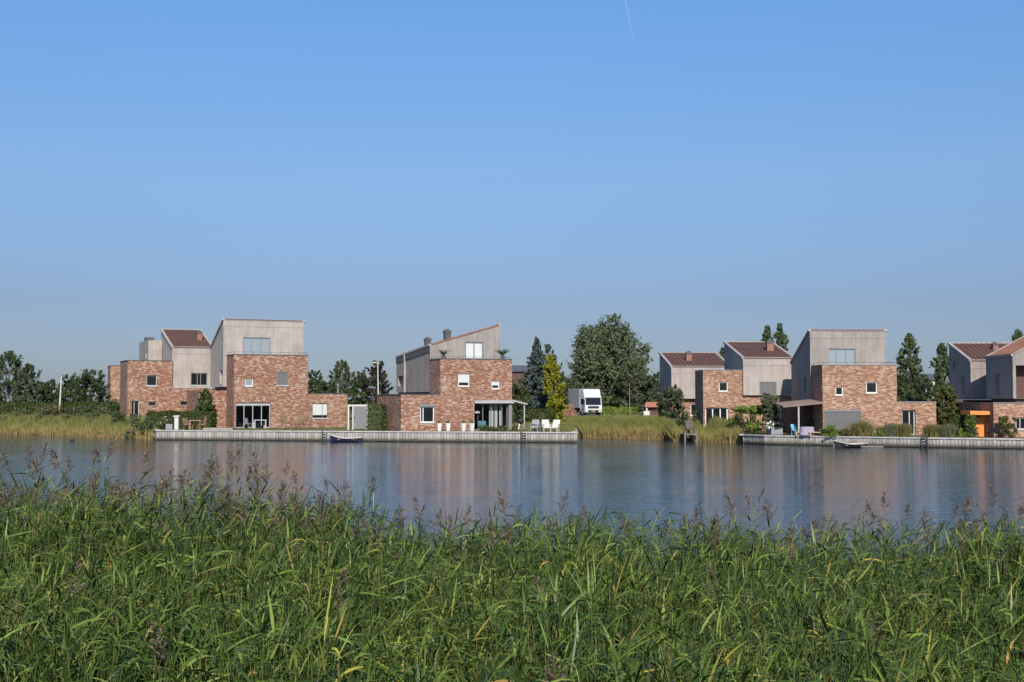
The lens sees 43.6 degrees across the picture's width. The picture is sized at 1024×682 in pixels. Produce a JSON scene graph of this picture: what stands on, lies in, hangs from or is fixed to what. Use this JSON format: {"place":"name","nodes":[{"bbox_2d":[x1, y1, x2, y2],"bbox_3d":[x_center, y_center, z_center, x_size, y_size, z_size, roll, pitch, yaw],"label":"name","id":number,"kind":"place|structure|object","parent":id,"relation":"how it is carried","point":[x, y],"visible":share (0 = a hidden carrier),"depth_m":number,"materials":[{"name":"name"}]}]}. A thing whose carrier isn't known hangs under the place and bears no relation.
{"place":"outdoors","nodes":[
{"label":"outdoors","id":0,"kind":"place"},
{"bbox_2d":[186,318,347,427],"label":"house","id":1,"kind":"structure","parent":0,"point":[259,372],"depth_m":123.77,"materials":[{"name":"red brick"}]},
{"bbox_2d":[235,402,269,427],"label":"sliding door","id":2,"kind":"structure","parent":1,"relation":"in","point":[243,404],"depth_m":121.69,"materials":[{"name":"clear glass"}]},
{"bbox_2d":[243,337,269,353],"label":"window","id":3,"kind":"structure","parent":1,"relation":"in","point":[250,345],"depth_m":125.34,"materials":[{"name":"grey"}]},
{"bbox_2d":[276,372,288,385],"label":"window","id":4,"kind":"structure","parent":1,"relation":"in","point":[282,377],"depth_m":122.97,"materials":[{"name":"glass"}]},
{"bbox_2d":[312,403,327,418],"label":"window","id":5,"kind":"structure","parent":1,"relation":"in","point":[319,410],"depth_m":124.42,"materials":[{"name":"white glass"}]},
{"bbox_2d":[236,428,365,429],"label":"lawn","id":6,"kind":"structure","parent":0,"point":[295,429],"depth_m":115.71,"materials":[{"name":"green plant"}]},
{"bbox_2d":[0,434,1023,635],"bbox_3d":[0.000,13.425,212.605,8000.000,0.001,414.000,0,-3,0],"label":"water","id":7,"kind":"structure","parent":0,"point":[637,475],"depth_m":58.42,"materials":[{"name":"blue liquid"}]},
{"bbox_2d":[0,412,162,438],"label":"reed fringe","id":8,"kind":"object","parent":7,"relation":"in","point":[27,425],"visible":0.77,"depth_m":129.74,"materials":[{"name":"plant"}]},
{"bbox_2d":[330,435,362,441],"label":"rowing boat","id":9,"kind":"object","parent":7,"relation":"on","point":[333,438],"visible":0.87,"depth_m":108.55,"materials":[{"name":"blue wood"}]},
{"bbox_2d":[575,414,689,440],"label":"reed fringe","id":10,"kind":"object","parent":7,"relation":"in","point":[659,428],"visible":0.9,"depth_m":118.65,"materials":[{"name":"plant"}]},
{"bbox_2d":[833,440,867,447],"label":"rowing boat","id":11,"kind":"object","parent":7,"relation":"on","point":[838,444],"visible":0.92,"depth_m":95.44,"materials":[{"name":"white wood"}]},
{"bbox_2d":[0,0,1023,400],"label":"sky","id":12,"kind":"structure","parent":0,"point":[383,177],"materials":[{"name":"blue"}]},
{"bbox_2d":[11,401,1023,448],"bbox_3d":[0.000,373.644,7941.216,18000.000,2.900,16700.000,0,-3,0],"label":"ground","id":13,"kind":"structure","parent":0,"point":[579,413],"depth_m":112.79,"materials":[{"name":"plant"}]},
{"bbox_2d":[0,350,26,401],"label":"tree","id":14,"kind":"object","parent":13,"relation":"on","point":[8,357],"visible":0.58,"depth_m":151.63,"materials":[{"name":"green plant"}]},
{"bbox_2d":[0,408,26,421],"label":"willow shrub","id":15,"kind":"object","parent":13,"relation":"on","point":[19,411],"visible":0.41,"depth_m":138.27,"materials":[{"name":"green plant"}]},
{"bbox_2d":[8,363,46,401],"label":"tree","id":16,"kind":"object","parent":13,"relation":"on","point":[25,381],"visible":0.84,"depth_m":149.63,"materials":[{"name":"green plant"}]},
{"bbox_2d":[33,379,55,402],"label":"tree","id":17,"kind":"object","parent":13,"relation":"on","point":[47,395],"visible":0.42,"depth_m":155.39,"materials":[{"name":"green plant"}]},
{"bbox_2d":[28,404,61,419],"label":"willow shrub","id":18,"kind":"object","parent":13,"relation":"on","point":[46,410],"visible":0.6,"depth_m":137.30,"materials":[{"name":"green plant"}]},
{"bbox_2d":[0,400,118,415],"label":"hedge","id":19,"kind":"object","parent":13,"relation":"on","point":[8,406],"visible":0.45,"depth_m":141.88,"materials":[{"name":"green plant"}]},
{"bbox_2d":[54,372,83,402],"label":"tree","id":20,"kind":"object","parent":13,"relation":"on","point":[70,385],"visible":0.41,"depth_m":149.04,"materials":[{"name":"green plant"}]},
{"bbox_2d":[60,404,91,419],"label":"willow shrub","id":21,"kind":"object","parent":13,"relation":"on","point":[74,410],"visible":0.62,"depth_m":133.34,"materials":[{"name":"green plant"}]},
{"bbox_2d":[70,368,112,401],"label":"tree","id":22,"kind":"object","parent":13,"relation":"on","point":[86,380],"visible":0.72,"depth_m":145.04,"materials":[{"name":"green plant"}]},
{"bbox_2d":[86,407,111,421],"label":"willow shrub","id":23,"kind":"object","parent":13,"relation":"on","point":[103,411],"visible":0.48,"depth_m":129.49,"materials":[{"name":"green plant"}]},
{"bbox_2d":[103,399,119,414],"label":"shrub","id":24,"kind":"object","parent":13,"relation":"on","point":[114,407],"visible":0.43,"depth_m":131.65,"materials":[{"name":"green plant"}]},
{"bbox_2d":[107,365,119,403],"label":"house","id":25,"kind":"structure","parent":13,"relation":"on","point":[114,380],"depth_m":150.15,"materials":[{"name":"beige brick"}]},
{"bbox_2d":[104,409,129,427],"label":"willow shrub","id":26,"kind":"object","parent":13,"relation":"on","point":[120,416],"visible":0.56,"depth_m":124.51,"materials":[{"name":"green plant"}]},
{"bbox_2d":[122,414,144,437],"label":"shrub","id":27,"kind":"object","parent":13,"relation":"on","point":[134,419],"visible":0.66,"depth_m":119.19,"materials":[{"name":"green plant"}]},
{"bbox_2d":[137,416,157,434],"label":"shrub","id":28,"kind":"object","parent":13,"relation":"on","point":[148,422],"visible":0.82,"depth_m":117.51,"materials":[{"name":"green plant"}]},
{"bbox_2d":[153,416,173,429],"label":"shrub","id":29,"kind":"object","parent":13,"relation":"on","point":[162,423],"visible":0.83,"depth_m":116.14,"materials":[{"name":"green plant"}]},
{"bbox_2d":[120,328,213,418],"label":"house","id":30,"kind":"structure","parent":13,"relation":"on","point":[169,369],"depth_m":129.36,"materials":[{"name":"red brick"}]},
{"bbox_2d":[131,401,138,415],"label":"door","id":31,"kind":"structure","parent":30,"relation":"in","point":[134,404],"depth_m":127.31,"materials":[{"name":"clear glass"}]},
{"bbox_2d":[146,375,157,386],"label":"window","id":32,"kind":"structure","parent":30,"relation":"in","point":[151,380],"depth_m":128.03,"materials":[{"name":"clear glass"}]},
{"bbox_2d":[190,373,207,385],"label":"window","id":33,"kind":"structure","parent":30,"relation":"in","point":[197,379],"depth_m":130.36,"materials":[{"name":"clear glass"}]},
{"bbox_2d":[145,410,217,428],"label":"hedge","id":34,"kind":"object","parent":13,"relation":"on","point":[211,421],"visible":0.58,"depth_m":119.03,"materials":[{"name":"green plant"}]},
{"bbox_2d":[194,388,216,411],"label":"small tree","id":35,"kind":"object","parent":13,"relation":"on","point":[205,399],"visible":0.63,"depth_m":122.07,"materials":[{"name":"green plant"}]},
{"bbox_2d":[291,415,304,428],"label":"wicker chair","id":36,"kind":"object","parent":13,"relation":"on","point":[300,417],"visible":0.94,"depth_m":116.96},
{"bbox_2d":[308,370,322,392],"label":"tree","id":37,"kind":"object","parent":13,"relation":"on","point":[314,381],"visible":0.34,"depth_m":149.75,"materials":[{"name":"green plant"}]},
{"bbox_2d":[314,380,336,392],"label":"tree","id":38,"kind":"object","parent":13,"relation":"on","point":[323,387],"visible":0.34,"depth_m":147.48,"materials":[{"name":"green plant"}]},
{"bbox_2d":[329,359,357,417],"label":"tree","id":39,"kind":"object","parent":13,"relation":"on","point":[341,369],"visible":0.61,"depth_m":151.74,"materials":[{"name":"green plant"}]},
{"bbox_2d":[347,405,367,429],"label":"shed","id":40,"kind":"structure","parent":13,"relation":"on","point":[358,412],"depth_m":115.53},
{"bbox_2d":[345,370,374,417],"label":"tree","id":41,"kind":"object","parent":13,"relation":"on","point":[356,385],"visible":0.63,"depth_m":149.43,"materials":[{"name":"green plant"}]},
{"bbox_2d":[153,429,577,442],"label":"quay wall","id":42,"kind":"structure","parent":13,"relation":"on","point":[390,436],"depth_m":109.70,"materials":[{"name":"grey wood"}]},
{"bbox_2d":[366,403,387,430],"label":"hedge","id":43,"kind":"object","parent":13,"relation":"on","point":[376,416],"visible":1,"depth_m":112.28,"materials":[{"name":"green plant"}]},
{"bbox_2d":[361,360,393,412],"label":"tree","id":44,"kind":"object","parent":13,"relation":"on","point":[372,380],"visible":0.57,"depth_m":137.59,"materials":[{"name":"green plant"}]},
{"bbox_2d":[376,324,526,430],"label":"house","id":45,"kind":"structure","parent":13,"relation":"on","point":[468,375],"depth_m":113.05,"materials":[{"name":"red brick"}]},
{"bbox_2d":[420,407,434,422],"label":"window","id":46,"kind":"structure","parent":45,"relation":"in","point":[426,413],"depth_m":110.83,"materials":[{"name":"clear glass"}]},
{"bbox_2d":[458,374,469,386],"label":"window","id":47,"kind":"structure","parent":45,"relation":"in","point":[463,379],"depth_m":112.09,"materials":[{"name":"white glass"}]},
{"bbox_2d":[465,342,482,358],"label":"window","id":48,"kind":"structure","parent":45,"relation":"in","point":[474,350],"depth_m":115.86,"materials":[{"name":"glass"}]},
{"bbox_2d":[474,403,506,429],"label":"sliding door","id":49,"kind":"structure","parent":45,"relation":"in","point":[474,403],"depth_m":113.10,"materials":[{"name":"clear glass"}]},
{"bbox_2d":[0,433,1023,681],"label":"reed bed","id":50,"kind":"object","parent":13,"relation":"on","point":[116,591],"visible":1,"depth_m":9.07,"materials":[{"name":"green plant"}]},
{"bbox_2d":[512,365,529,414],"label":"distant house","id":51,"kind":"structure","parent":13,"relation":"on","point":[517,372],"depth_m":174.99,"materials":[{"name":"brick"}]},
{"bbox_2d":[512,378,536,423],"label":"tree","id":52,"kind":"object","parent":13,"relation":"on","point":[521,394],"visible":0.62,"depth_m":133.27,"materials":[{"name":"green plant"}]},
{"bbox_2d":[512,337,550,417],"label":"spruce","id":53,"kind":"object","parent":13,"relation":"on","point":[533,379],"visible":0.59,"depth_m":141.43,"materials":[{"name":"green plant"}]},
{"bbox_2d":[516,407,556,423],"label":"hedge","id":54,"kind":"object","parent":13,"relation":"on","point":[541,414],"visible":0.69,"depth_m":133.21,"materials":[{"name":"green plant"}]},
{"bbox_2d":[541,344,566,398],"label":"conifer","id":55,"kind":"object","parent":13,"relation":"on","point":[548,347],"visible":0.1,"depth_m":154.70,"materials":[{"name":"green plant"}]},
{"bbox_2d":[541,354,569,421],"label":"conifer","id":56,"kind":"object","parent":13,"relation":"on","point":[553,372],"visible":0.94,"depth_m":135.48,"materials":[{"name":"yellow plant"}]},
{"bbox_2d":[561,404,577,415],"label":"log pile","id":57,"kind":"object","parent":13,"relation":"on","point":[570,409],"visible":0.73,"depth_m":169.46,"materials":[{"name":"wood"}]},
{"bbox_2d":[560,374,581,412],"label":"tree","id":58,"kind":"object","parent":13,"relation":"on","point":[571,383],"visible":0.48,"depth_m":179.04,"materials":[{"name":"green plant"}]},
{"bbox_2d":[513,415,657,436],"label":"bank grass","id":59,"kind":"structure","parent":13,"relation":"on","point":[569,422],"depth_m":130.18,"materials":[{"name":"plant"}]},
{"bbox_2d":[570,346,604,413],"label":"tree","id":60,"kind":"object","parent":13,"relation":"on","point":[586,384],"visible":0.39,"depth_m":188.71,"materials":[{"name":"green plant"}]},
{"bbox_2d":[566,313,653,406],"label":"tree","id":61,"kind":"object","parent":13,"relation":"on","point":[606,339],"visible":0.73,"depth_m":189.45,"materials":[{"name":"green plant"}]},
{"bbox_2d":[600,405,638,414],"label":"hedge","id":62,"kind":"object","parent":13,"relation":"on","point":[619,410],"visible":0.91,"depth_m":177.27,"materials":[{"name":"green plant"}]},
{"bbox_2d":[612,358,659,414],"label":"tree","id":63,"kind":"object","parent":13,"relation":"on","point":[637,372],"visible":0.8,"depth_m":184.51,"materials":[{"name":"green plant"}]},
{"bbox_2d":[635,372,659,409],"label":"tree","id":64,"kind":"object","parent":13,"relation":"on","point":[648,392],"visible":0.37,"depth_m":182.71,"materials":[{"name":"green plant"}]},
{"bbox_2d":[643,402,657,414],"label":"hut","id":65,"kind":"object","parent":13,"relation":"on","point":[651,407],"visible":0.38,"depth_m":176.05,"materials":[{"name":"brick"}]},
{"bbox_2d":[656,384,684,419],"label":"tree","id":66,"kind":"object","parent":13,"relation":"on","point":[673,396],"visible":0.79,"depth_m":121.39,"materials":[{"name":"green plant"}]},
{"bbox_2d":[675,411,689,429],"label":"shrub","id":67,"kind":"object","parent":13,"relation":"on","point":[681,420],"visible":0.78,"depth_m":114.20,"materials":[{"name":"green plant"}]},
{"bbox_2d":[658,351,723,418],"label":"house","id":68,"kind":"structure","parent":13,"relation":"on","point":[678,369],"depth_m":129.04,"materials":[{"name":"grey brick"}]},
{"bbox_2d":[687,414,747,442],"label":"reed fringe","id":69,"kind":"object","parent":13,"relation":"on","point":[716,429],"visible":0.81,"depth_m":109.06,"materials":[{"name":"plant"}]},
{"bbox_2d":[727,413,749,432],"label":"shrub","id":70,"kind":"object","parent":13,"relation":"on","point":[737,417],"visible":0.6,"depth_m":109.72,"materials":[{"name":"green plant"}]},
{"bbox_2d":[695,339,792,430],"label":"house","id":71,"kind":"structure","parent":13,"relation":"on","point":[751,373],"depth_m":112.12,"materials":[{"name":"beige brick"}]},
{"bbox_2d":[705,408,727,425],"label":"door","id":72,"kind":"structure","parent":71,"relation":"in","point":[719,412],"depth_m":112.11,"materials":[{"name":"white glass"}]},
{"bbox_2d":[718,382,728,391],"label":"window","id":73,"kind":"structure","parent":71,"relation":"in","point":[723,386],"depth_m":112.13,"materials":[{"name":"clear glass"}]},
{"bbox_2d":[759,382,775,394],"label":"window","id":74,"kind":"structure","parent":71,"relation":"in","point":[764,387],"depth_m":112.08,"materials":[{"name":"glass"}]},
{"bbox_2d":[741,414,766,433],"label":"shrub","id":75,"kind":"object","parent":13,"relation":"on","point":[755,428],"visible":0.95,"depth_m":105.06,"materials":[{"name":"green plant"}]},
{"bbox_2d":[728,405,780,433],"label":"trained tree","id":76,"kind":"object","parent":13,"relation":"on","point":[754,410],"visible":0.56,"depth_m":106.33,"materials":[{"name":"green plant"}]},
{"bbox_2d":[761,325,773,340],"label":"poplar","id":77,"kind":"object","parent":13,"relation":"on","point":[766,334],"visible":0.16,"depth_m":149.97,"materials":[{"name":"green plant"}]},
{"bbox_2d":[759,393,779,422],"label":"olive tree","id":78,"kind":"object","parent":13,"relation":"on","point":[767,401],"visible":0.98,"depth_m":104.04,"materials":[{"name":"green plant"}]},
{"bbox_2d":[770,422,782,434],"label":"planter box","id":79,"kind":"object","parent":13,"relation":"on","point":[776,430],"visible":1,"depth_m":102.89,"materials":[{"name":"metal"}]},
{"bbox_2d":[772,323,790,395],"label":"poplar","id":80,"kind":"object","parent":13,"relation":"on","point":[781,337],"visible":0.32,"depth_m":149.90,"materials":[{"name":"green plant"}]},
{"bbox_2d":[819,424,839,436],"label":"shrub","id":81,"kind":"object","parent":13,"relation":"on","point":[830,430],"visible":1,"depth_m":99.15,"materials":[{"name":"green plant"}]},
{"bbox_2d":[838,428,852,435],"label":"shrub","id":82,"kind":"object","parent":13,"relation":"on","point":[844,432],"visible":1,"depth_m":98.76,"materials":[{"name":"green plant"}]},
{"bbox_2d":[774,329,935,435],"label":"house","id":83,"kind":"structure","parent":13,"relation":"on","point":[840,378],"depth_m":101.19,"materials":[{"name":"beige brick"}]},
{"bbox_2d":[829,349,854,363],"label":"window","id":84,"kind":"structure","parent":83,"relation":"in","point":[836,356],"depth_m":104.34,"materials":[{"name":"grey"}]},
{"bbox_2d":[866,382,877,393],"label":"window","id":85,"kind":"structure","parent":83,"relation":"in","point":[871,387],"depth_m":101.18,"materials":[{"name":"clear glass"}]},
{"bbox_2d":[902,410,914,434],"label":"door","id":86,"kind":"structure","parent":83,"relation":"in","point":[908,416],"depth_m":101.28,"materials":[{"name":"white glass"}]},
{"bbox_2d":[844,420,876,436],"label":"grass tuft","id":87,"kind":"object","parent":13,"relation":"on","point":[861,428],"visible":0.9,"depth_m":98.74,"materials":[{"name":"plant"}]},
{"bbox_2d":[871,426,884,436],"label":"shrub","id":88,"kind":"object","parent":13,"relation":"on","point":[878,433],"visible":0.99,"depth_m":98.03,"materials":[{"name":"green plant"}]},
{"bbox_2d":[738,433,1023,448],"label":"quay wall","id":89,"kind":"structure","parent":13,"relation":"on","point":[985,443],"depth_m":96.64,"materials":[{"name":"grey wood"}]},
{"bbox_2d":[799,427,814,435],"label":"covered table","id":90,"kind":"object","parent":89,"relation":"on","point":[804,431],"visible":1,"depth_m":100.05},
{"bbox_2d":[881,423,899,436],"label":"grass tuft","id":91,"kind":"object","parent":13,"relation":"on","point":[888,430],"visible":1,"depth_m":97.77,"materials":[{"name":"green plant"}]},
{"bbox_2d":[889,422,913,436],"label":"grass tuft","id":92,"kind":"object","parent":13,"relation":"on","point":[904,430],"visible":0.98,"depth_m":97.61,"materials":[{"name":"green plant"}]},
{"bbox_2d":[897,367,909,401],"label":"tree","id":93,"kind":"object","parent":13,"relation":"on","point":[902,387],"visible":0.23,"depth_m":131.38,"materials":[{"name":"green plant"}]},
{"bbox_2d":[896,333,927,398],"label":"poplar","id":94,"kind":"object","parent":13,"relation":"on","point":[910,362],"visible":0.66,"depth_m":134.54,"materials":[{"name":"green plant"}]},
{"bbox_2d":[902,376,938,401],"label":"tree","id":95,"kind":"object","parent":13,"relation":"on","point":[927,384],"visible":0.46,"depth_m":127.46,"materials":[{"name":"green plant"}]},
{"bbox_2d":[920,423,939,436],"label":"grass tuft","id":96,"kind":"object","parent":13,"relation":"on","point":[929,430],"visible":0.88,"depth_m":96.39,"materials":[{"name":"green plant"}]},
{"bbox_2d":[929,343,949,399],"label":"poplar","id":97,"kind":"object","parent":13,"relation":"on","point":[941,369],"visible":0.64,"depth_m":139.69,"materials":[{"name":"green plant"}]},
{"bbox_2d":[930,382,958,425],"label":"tree","id":98,"kind":"object","parent":13,"relation":"on","point":[949,397],"visible":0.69,"depth_m":103.39,"materials":[{"name":"green plant"}]},
{"bbox_2d":[937,423,960,437],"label":"grass tuft","id":99,"kind":"object","parent":13,"relation":"on","point":[949,431],"visible":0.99,"depth_m":96.01,"materials":[{"name":"green plant"}]},
{"bbox_2d":[948,413,967,431],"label":"hedge","id":100,"kind":"object","parent":13,"relation":"on","point":[956,419],"visible":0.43,"depth_m":99.02,"materials":[{"name":"green plant"}]},
{"bbox_2d":[907,342,1010,418],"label":"house","id":101,"kind":"structure","parent":13,"relation":"on","point":[967,371],"depth_m":107.99,"materials":[{"name":"concrete"}]},
{"bbox_2d":[956,428,968,437],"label":"shrub","id":102,"kind":"object","parent":13,"relation":"on","point":[961,433],"visible":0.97,"depth_m":95.59,"materials":[{"name":"green plant"}]},
{"bbox_2d":[963,413,980,436],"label":"column shrub","id":103,"kind":"object","parent":13,"relation":"on","point":[970,421],"visible":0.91,"depth_m":96.91,"materials":[{"name":"green plant"}]},
{"bbox_2d":[955,336,1023,436],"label":"house","id":104,"kind":"structure","parent":13,"relation":"on","point":[1005,378],"depth_m":98.53,"materials":[{"name":"beige brick"}]},
{"bbox_2d":[1016,417,1023,429],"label":"window","id":105,"kind":"structure","parent":104,"relation":"in","point":[1020,420],"depth_m":96.45,"materials":[{"name":"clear glass"}]},
{"bbox_2d":[997,416,1010,437],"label":"climbing plant","id":106,"kind":"object","parent":13,"relation":"on","point":[1006,427],"visible":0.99,"depth_m":95.54,"materials":[{"name":"green plant"}]},
{"bbox_2d":[1012,329,1023,340],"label":"poplar","id":107,"kind":"object","parent":13,"relation":"on","point":[1018,333],"visible":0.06,"depth_m":139.91,"materials":[{"name":"green plant"}]},
{"bbox_2d":[566,415,644,415],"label":"road","id":108,"kind":"structure","parent":0,"point":[600,415],"depth_m":172.86,"materials":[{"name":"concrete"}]},
{"bbox_2d":[566,389,602,414],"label":"truck","id":109,"kind":"object","parent":108,"relation":"on","point":[583,401],"visible":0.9,"depth_m":173.34,"materials":[{"name":"white metal"}]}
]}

